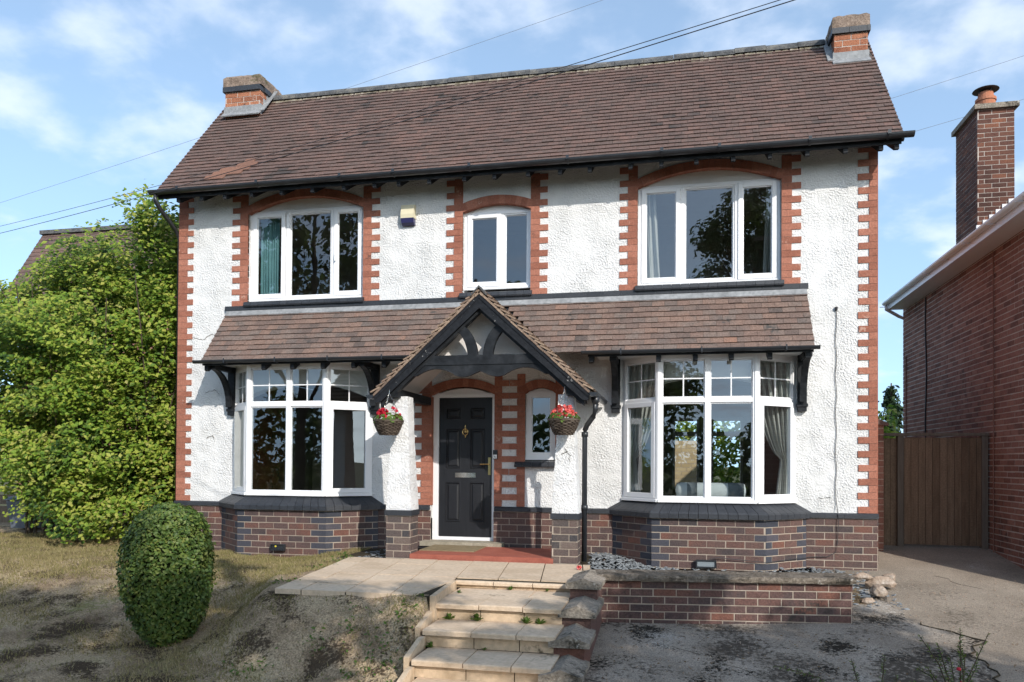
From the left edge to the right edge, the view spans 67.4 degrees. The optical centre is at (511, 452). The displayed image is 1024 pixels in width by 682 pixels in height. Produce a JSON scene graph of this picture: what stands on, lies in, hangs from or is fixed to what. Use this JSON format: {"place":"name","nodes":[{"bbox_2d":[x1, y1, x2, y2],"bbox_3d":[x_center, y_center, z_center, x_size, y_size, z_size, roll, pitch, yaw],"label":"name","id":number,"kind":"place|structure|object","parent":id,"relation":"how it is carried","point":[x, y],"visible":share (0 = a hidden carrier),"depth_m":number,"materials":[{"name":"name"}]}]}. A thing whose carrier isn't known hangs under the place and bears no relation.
{"place":"outdoors","nodes":[
{"label":"outdoors","id":0,"kind":"place"},
{"bbox_2d":[0,512,429,681],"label":"lawn","id":1,"kind":"structure","parent":0,"point":[264,642],"depth_m":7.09,"materials":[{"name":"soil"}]},
{"bbox_2d":[0,495,55,525],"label":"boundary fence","id":2,"kind":"object","parent":1,"relation":"on","point":[3,519],"depth_m":14.91,"materials":[{"name":"wood"}]},
{"bbox_2d":[4,496,54,527],"bbox_3d":[-8.754,1.097,13.995,0.560,0.660,0.680,0,-1,12],"label":"wheelie bin","id":3,"kind":"object","parent":1,"relation":"on","point":[19,523],"visible":0.09,"depth_m":13.75,"materials":[{"name":"grey plastic"}]},
{"bbox_2d":[0,184,178,544],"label":"shrub","id":4,"kind":"object","parent":1,"relation":"on","point":[63,419],"visible":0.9,"depth_m":12.23,"materials":[{"name":"green plant"}]},
{"bbox_2d":[114,500,219,647],"bbox_3d":[-3.397,1.246,7.563,0.961,1.555,0.984,0,-1,12],"label":"clipped bush","id":5,"kind":"object","parent":1,"relation":"on","point":[167,572],"visible":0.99,"depth_m":7.30,"materials":[{"name":"green plant"}]},
{"bbox_2d":[222,555,423,681],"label":"ground weeds","id":6,"kind":"object","parent":1,"relation":"on","point":[376,627],"visible":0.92,"depth_m":6.76,"materials":[{"name":"green plant"}]},
{"bbox_2d":[0,531,1022,681],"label":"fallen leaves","id":7,"kind":"object","parent":1,"relation":"on","point":[402,602],"visible":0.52,"depth_m":7.28,"materials":[{"name":"brown plant"}]},
{"bbox_2d":[147,13,914,571],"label":"detached house","id":8,"kind":"structure","parent":1,"relation":"on","point":[475,289],"depth_m":10.84,"materials":[{"name":"paint"}]},
{"bbox_2d":[234,412,243,487],"bbox_3d":[-4.071,-0.049,11.547,0.232,1.150,0.009,0,-1,12],"label":"curtain","id":9,"kind":"object","parent":8,"relation":"hanging from","point":[238,446],"visible":0.69,"depth_m":11.56,"materials":[{"name":"white fabric"}]},
{"bbox_2d":[260,218,279,293],"bbox_3d":[-3.768,-2.901,11.951,0.332,1.470,0.084,0,-1,12],"label":"curtain","id":10,"kind":"object","parent":8,"relation":"hanging from","point":[270,247],"visible":0.75,"depth_m":11.94,"materials":[{"name":"teal fabric"}]},
{"bbox_2d":[231,363,371,496],"bbox_3d":[-3.203,-0.259,11.330,2.296,2.096,0.520,0,-1,12],"label":"bay window","id":11,"kind":"structure","parent":8,"relation":"in","point":[327,490],"depth_m":11.13,"materials":[{"name":"white plastic"}]},
{"bbox_2d":[232,185,380,306],"bbox_3d":[-3.115,-3.102,11.597,2.419,1.760,0.222,0,-1,12],"label":"window","id":12,"kind":"structure","parent":8,"relation":"in","point":[299,202],"depth_m":11.62,"materials":[{"name":"white plastic"}]},
{"bbox_2d":[373,389,403,435],"bbox_3d":[-1.550,-0.516,9.652,0.398,0.587,0.396,0,-1,12],"label":"hanging basket","id":13,"kind":"object","parent":8,"relation":"hanging from","point":[386,424],"visible":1,"depth_m":9.54,"materials":[{"name":"wicker"}]},
{"bbox_2d":[414,376,508,540],"bbox_3d":[-0.713,0.069,11.069,1.414,2.372,0.166,0,-1,12],"label":"front door","id":14,"kind":"structure","parent":8,"relation":"in","point":[460,477],"depth_m":11.08,"materials":[{"name":"black"}]},
{"bbox_2d":[446,173,547,297],"bbox_3d":[-0.215,-3.078,10.969,1.495,1.735,0.222,0,-1,12],"label":"window","id":15,"kind":"structure","parent":8,"relation":"in","point":[498,207],"depth_m":10.99,"materials":[{"name":"white plastic"}]},
{"bbox_2d":[509,372,566,506],"bbox_3d":[0.399,-0.247,10.785,0.893,2.013,0.200,0,-1,12],"label":"side window","id":16,"kind":"structure","parent":8,"relation":"in","point":[533,459],"depth_m":10.81,"materials":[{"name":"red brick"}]},
{"bbox_2d":[547,386,580,434],"bbox_3d":[0.620,-0.507,9.180,0.399,0.587,0.399,0,-1,12],"label":"hanging basket","id":17,"kind":"object","parent":8,"relation":"hanging from","point":[559,423],"visible":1,"depth_m":9.07,"materials":[{"name":"wicker"}]},
{"bbox_2d":[629,364,666,491],"bbox_3d":[1.847,-0.283,10.431,0.511,1.830,0.081,0,-1,12],"label":"curtain","id":18,"kind":"object","parent":8,"relation":"hanging from","point":[640,424],"visible":0.74,"depth_m":10.46,"materials":[{"name":"grey fabric"}]},
{"bbox_2d":[647,195,659,277],"bbox_3d":[1.925,-2.894,10.718,0.322,1.500,0.084,0,-1,12],"label":"curtain","id":19,"kind":"object","parent":8,"relation":"hanging from","point":[653,270],"visible":0.4,"depth_m":10.71,"materials":[{"name":"white fabric"}]},
{"bbox_2d":[672,418,742,488],"bbox_3d":[3.864,0.019,15.188,1.350,1.420,0.080,0,-1,12],"label":"rear window frame","id":20,"kind":"structure","parent":8,"relation":"in","point":[713,433],"depth_m":15.13,"materials":[{"name":"white plastic"}]},
{"bbox_2d":[621,353,796,513],"bbox_3d":[2.568,-0.236,10.079,2.280,2.096,0.520,0,-1,12],"label":"bay window","id":21,"kind":"structure","parent":8,"relation":"in","point":[757,402],"depth_m":9.93,"materials":[{"name":"white plastic"}]},
{"bbox_2d":[619,154,800,290],"bbox_3d":[2.642,-3.072,10.350,2.370,1.745,0.222,0,-1,12],"label":"window","id":22,"kind":"structure","parent":8,"relation":"in","point":[710,174],"depth_m":10.35,"materials":[{"name":"white plastic"}]},
{"bbox_2d":[763,187,770,272],"bbox_3d":[3.494,-2.888,10.378,0.210,1.500,0.084,0,-1,12],"label":"curtain","id":23,"kind":"object","parent":8,"relation":"hanging from","point":[767,254],"visible":0.37,"depth_m":10.38,"materials":[{"name":"grey fabric"}]},
{"bbox_2d":[749,362,788,493],"bbox_3d":[3.372,-0.277,10.100,0.510,1.830,0.081,0,-1,12],"label":"curtain","id":24,"kind":"object","parent":8,"relation":"hanging from","point":[775,424],"visible":0.73,"depth_m":10.09,"materials":[{"name":"grey fabric"}]},
{"bbox_3d":[2.634,0.936,10.355,1.100,0.640,0.420,0,-1,12],"label":"window seat","id":25,"kind":"object","parent":8,"relation":"attached to","visible":0},
{"bbox_2d":[676,482,745,496],"bbox_3d":[2.657,0.505,10.284,0.910,0.222,0.222,0,-1,12],"label":"bolster","id":26,"kind":"object","parent":25,"relation":"on","point":[717,489],"visible":0.8,"depth_m":10.19,"materials":[{"name":"white fabric"}]},
{"bbox_2d":[0,0,601,202],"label":"overhead cable","id":27,"kind":"object","parent":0,"point":[346,88],"visible":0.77,"depth_m":20.92,"materials":[{"name":"black rubber"}]},
{"bbox_2d":[0,467,739,505],"bbox_3d":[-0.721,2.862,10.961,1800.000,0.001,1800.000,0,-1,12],"label":"ground","id":28,"kind":"structure","parent":0,"point":[716,477],"depth_m":91.87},
{"bbox_2d":[8,223,178,509],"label":"house","id":29,"kind":"structure","parent":28,"relation":"on","point":[54,234],"depth_m":27.22,"materials":[{"name":"brick"}]},
{"bbox_2d":[675,441,696,485],"bbox_3d":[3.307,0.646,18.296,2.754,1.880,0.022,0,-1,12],"label":"garden wall","id":30,"kind":"structure","parent":28,"relation":"on","point":[685,461],"depth_m":18.12,"materials":[{"name":"brick"}]},
{"bbox_2d":[675,404,900,482],"bbox_3d":[5.351,0.242,18.896,7.665,2.854,1.181,0,-1,12],"label":"hedge","id":31,"kind":"object","parent":28,"relation":"on","point":[723,442],"visible":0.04,"depth_m":18.65,"materials":[{"name":"green plant"}]},
{"bbox_2d":[878,383,902,436],"bbox_3d":[11.546,-0.114,23.110,2.257,4.000,2.436,0,-1,12],"label":"conifer","id":32,"kind":"object","parent":28,"relation":"on","point":[890,396],"visible":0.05,"depth_m":23.04,"materials":[{"name":"green plant"}]},
{"bbox_2d":[2,0,779,225],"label":"overhead cable","id":33,"kind":"object","parent":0,"point":[439,104],"visible":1,"depth_m":5.84,"materials":[{"name":"black rubber"}]},
{"bbox_2d":[2,0,794,232],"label":"overhead cable","id":34,"kind":"object","parent":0,"point":[444,108],"visible":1,"depth_m":5.88,"materials":[{"name":"black rubber"}]},
{"bbox_2d":[275,563,582,609],"bbox_3d":[-0.847,1.522,8.368,3.100,0.368,2.500,0,-1,12],"label":"path bedding","id":35,"kind":"object","parent":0,"point":[430,592],"visible":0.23,"depth_m":7.95,"materials":[{"name":"soil"}]},
{"bbox_2d":[275,557,589,597],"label":"path","id":36,"kind":"structure","parent":35,"relation":"on","point":[367,577],"depth_m":8.33,"materials":[{"name":"beige stone"}]},
{"bbox_2d":[419,545,485,551],"bbox_3d":[-0.791,1.289,10.395,0.750,0.012,0.660,0,-1,12],"label":"door mat","id":37,"kind":"object","parent":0,"point":[458,548],"depth_m":10.31,"materials":[{"name":"beige fabric"}]},
{"bbox_2d":[338,548,594,565],"bbox_3d":[-0.578,1.561,10.299,3.250,0.345,1.230,0,-1,12],"label":"porch bed","id":38,"kind":"object","parent":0,"point":[363,553],"visible":0.12,"depth_m":10.44,"materials":[{"name":"soil"}]},
{"bbox_2d":[0,0,1023,466],"label":"sky","id":39,"kind":"structure","parent":0,"point":[87,86],"materials":[{"name":"blue"}]},
{"bbox_2d":[590,561,872,604],"bbox_3d":[2.627,1.607,8.965,3.580,0.268,2.480,0,-1,12],"label":"planting bed","id":40,"kind":"object","parent":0,"point":[858,599],"visible":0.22,"depth_m":9.68,"materials":[{"name":"brick"},{"name":"stone coping"},{"name":"slate chippings"}]},
{"bbox_2d":[337,549,910,615],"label":"slate chippings","id":41,"kind":"object","parent":40,"relation":"on","point":[600,557],"visible":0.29,"depth_m":9.71,"materials":[{"name":"grey gravel"}]},
{"bbox_2d":[853,572,872,579],"bbox_3d":[4.092,1.435,8.971,0.225,0.083,0.114,0,-1,12],"label":"rock","id":42,"kind":"object","parent":41,"relation":"on","point":[862,575],"visible":0.96,"depth_m":8.93,"materials":[{"name":"beige stone"}]},
{"bbox_2d":[870,584,887,596],"bbox_3d":[4.086,1.527,8.557,0.182,0.123,0.199,0,-1,12],"label":"rock","id":43,"kind":"object","parent":41,"relation":"on","point":[878,590],"visible":1,"depth_m":8.49,"materials":[{"name":"beige stone"}]},
{"bbox_2d":[583,594,996,681],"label":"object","id":44,"kind":"object","parent":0,"point":[604,657],"visible":0.55,"depth_m":6.95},
{"bbox_2d":[538,569,605,681],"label":"stepped wall","id":45,"kind":"structure","parent":44,"relation":"on","point":[573,643],"depth_m":6.81,"materials":[{"name":"stone"}]},
{"bbox_2d":[594,569,856,623],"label":"planter wall","id":46,"kind":"structure","parent":44,"relation":"on","point":[679,596],"depth_m":7.76,"materials":[{"name":"brick"}]},
{"bbox_2d":[773,654,897,681],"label":"sprig plant","id":47,"kind":"object","parent":44,"relation":"on","point":[853,669],"visible":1,"depth_m":5.96,"materials":[{"name":"green plant"}]},
{"bbox_2d":[910,628,990,681],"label":"sprig plant","id":48,"kind":"object","parent":44,"relation":"on","point":[958,668],"visible":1,"depth_m":5.78,"materials":[{"name":"green plant"}]},
{"bbox_2d":[827,544,1023,681],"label":"driveway","id":49,"kind":"structure","parent":0,"point":[973,567],"depth_m":8.73,"materials":[{"name":"concrete"}]},
{"bbox_2d":[397,580,569,681],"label":"garden steps","id":50,"kind":"structure","parent":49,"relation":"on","point":[518,649],"depth_m":6.64,"materials":[{"name":"stone"}]},
{"bbox_2d":[426,641,434,647],"bbox_3d":[-0.705,1.657,6.643,0.093,0.054,0.072,0,-1,27],"label":"weed","id":51,"kind":"object","parent":50,"relation":"on","point":[430,643],"visible":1,"depth_m":6.65,"materials":[{"name":"green plant"}]},
{"bbox_2d":[441,612,455,619],"bbox_3d":[-0.578,1.509,7.109,0.136,0.064,0.090,0,-1,12],"label":"weed","id":52,"kind":"object","parent":50,"relation":"on","point":[448,616],"visible":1,"depth_m":7.10,"materials":[{"name":"green plant"}]},
{"bbox_2d":[470,613,482,620],"bbox_3d":[-0.308,1.499,7.021,0.143,0.086,0.121,0,-1,22],"label":"weed","id":53,"kind":"object","parent":50,"relation":"on","point":[476,617],"visible":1,"depth_m":7.01,"materials":[{"name":"green plant"}]},
{"bbox_2d":[521,616,532,623],"bbox_3d":[0.127,1.508,6.938,0.103,0.071,0.104,1,-1,-32],"label":"weed","id":54,"kind":"object","parent":50,"relation":"on","point":[526,620],"visible":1,"depth_m":6.93,"materials":[{"name":"green plant"}]},
{"bbox_2d":[534,618,546,623],"bbox_3d":[0.259,1.511,6.910,0.118,0.067,0.103,0,-1,2],"label":"weed","id":55,"kind":"object","parent":50,"relation":"on","point":[539,621],"visible":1,"depth_m":6.90,"materials":[{"name":"green plant"}]},
{"bbox_2d":[602,576,1023,681],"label":"grit","id":56,"kind":"object","parent":49,"relation":"on","point":[842,640],"visible":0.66,"depth_m":7.22,"materials":[{"name":"grey gravel"}]},
{"bbox_2d":[650,576,1022,681],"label":"weeds","id":57,"kind":"object","parent":49,"relation":"on","point":[994,677],"visible":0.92,"depth_m":6.99,"materials":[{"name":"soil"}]},
{"bbox_2d":[865,576,896,587],"bbox_3d":[4.301,1.503,8.974,0.345,0.133,0.170,0,-1,12],"label":"rock","id":58,"kind":"object","parent":49,"relation":"on","point":[884,581],"visible":0.84,"depth_m":8.93,"materials":[{"name":"beige stone"}]},
{"bbox_2d":[882,573,895,579],"bbox_3d":[4.551,1.495,9.276,0.152,0.087,0.109,0,-1,12],"label":"rock","id":59,"kind":"object","parent":49,"relation":"on","point":[891,575],"visible":0.53,"depth_m":9.24,"materials":[{"name":"beige stone"}]},
{"bbox_2d":[884,433,988,548],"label":"wooden gate","id":60,"kind":"structure","parent":49,"relation":"on","point":[935,491],"depth_m":11.01,"materials":[{"name":"brown wood"}]},
{"bbox_2d":[880,85,1023,568],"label":"brick house","id":61,"kind":"structure","parent":49,"relation":"on","point":[960,303],"depth_m":11.77,"materials":[{"name":"brick"}]},
{"bbox_2d":[891,56,1021,98],"bbox_3d":[12.605,-9.403,17.465,8.802,2.368,0.008,0,-1,12],"label":"overhead cable","id":62,"kind":"object","parent":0,"point":[956,77],"visible":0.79,"depth_m":17.92,"materials":[{"name":"black rubber"}]},
{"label":"planting bed","id":63,"kind":"structure","parent":0,"visible":0},
{"bbox_2d":[861,598,874,603],"bbox_3d":[3.874,1.610,8.347,0.145,0.075,0.083,0,-1,12],"label":"rock","id":64,"kind":"object","parent":63,"relation":"on","point":[867,600],"visible":1,"depth_m":8.32,"materials":[{"name":"beige stone"}]}
]}

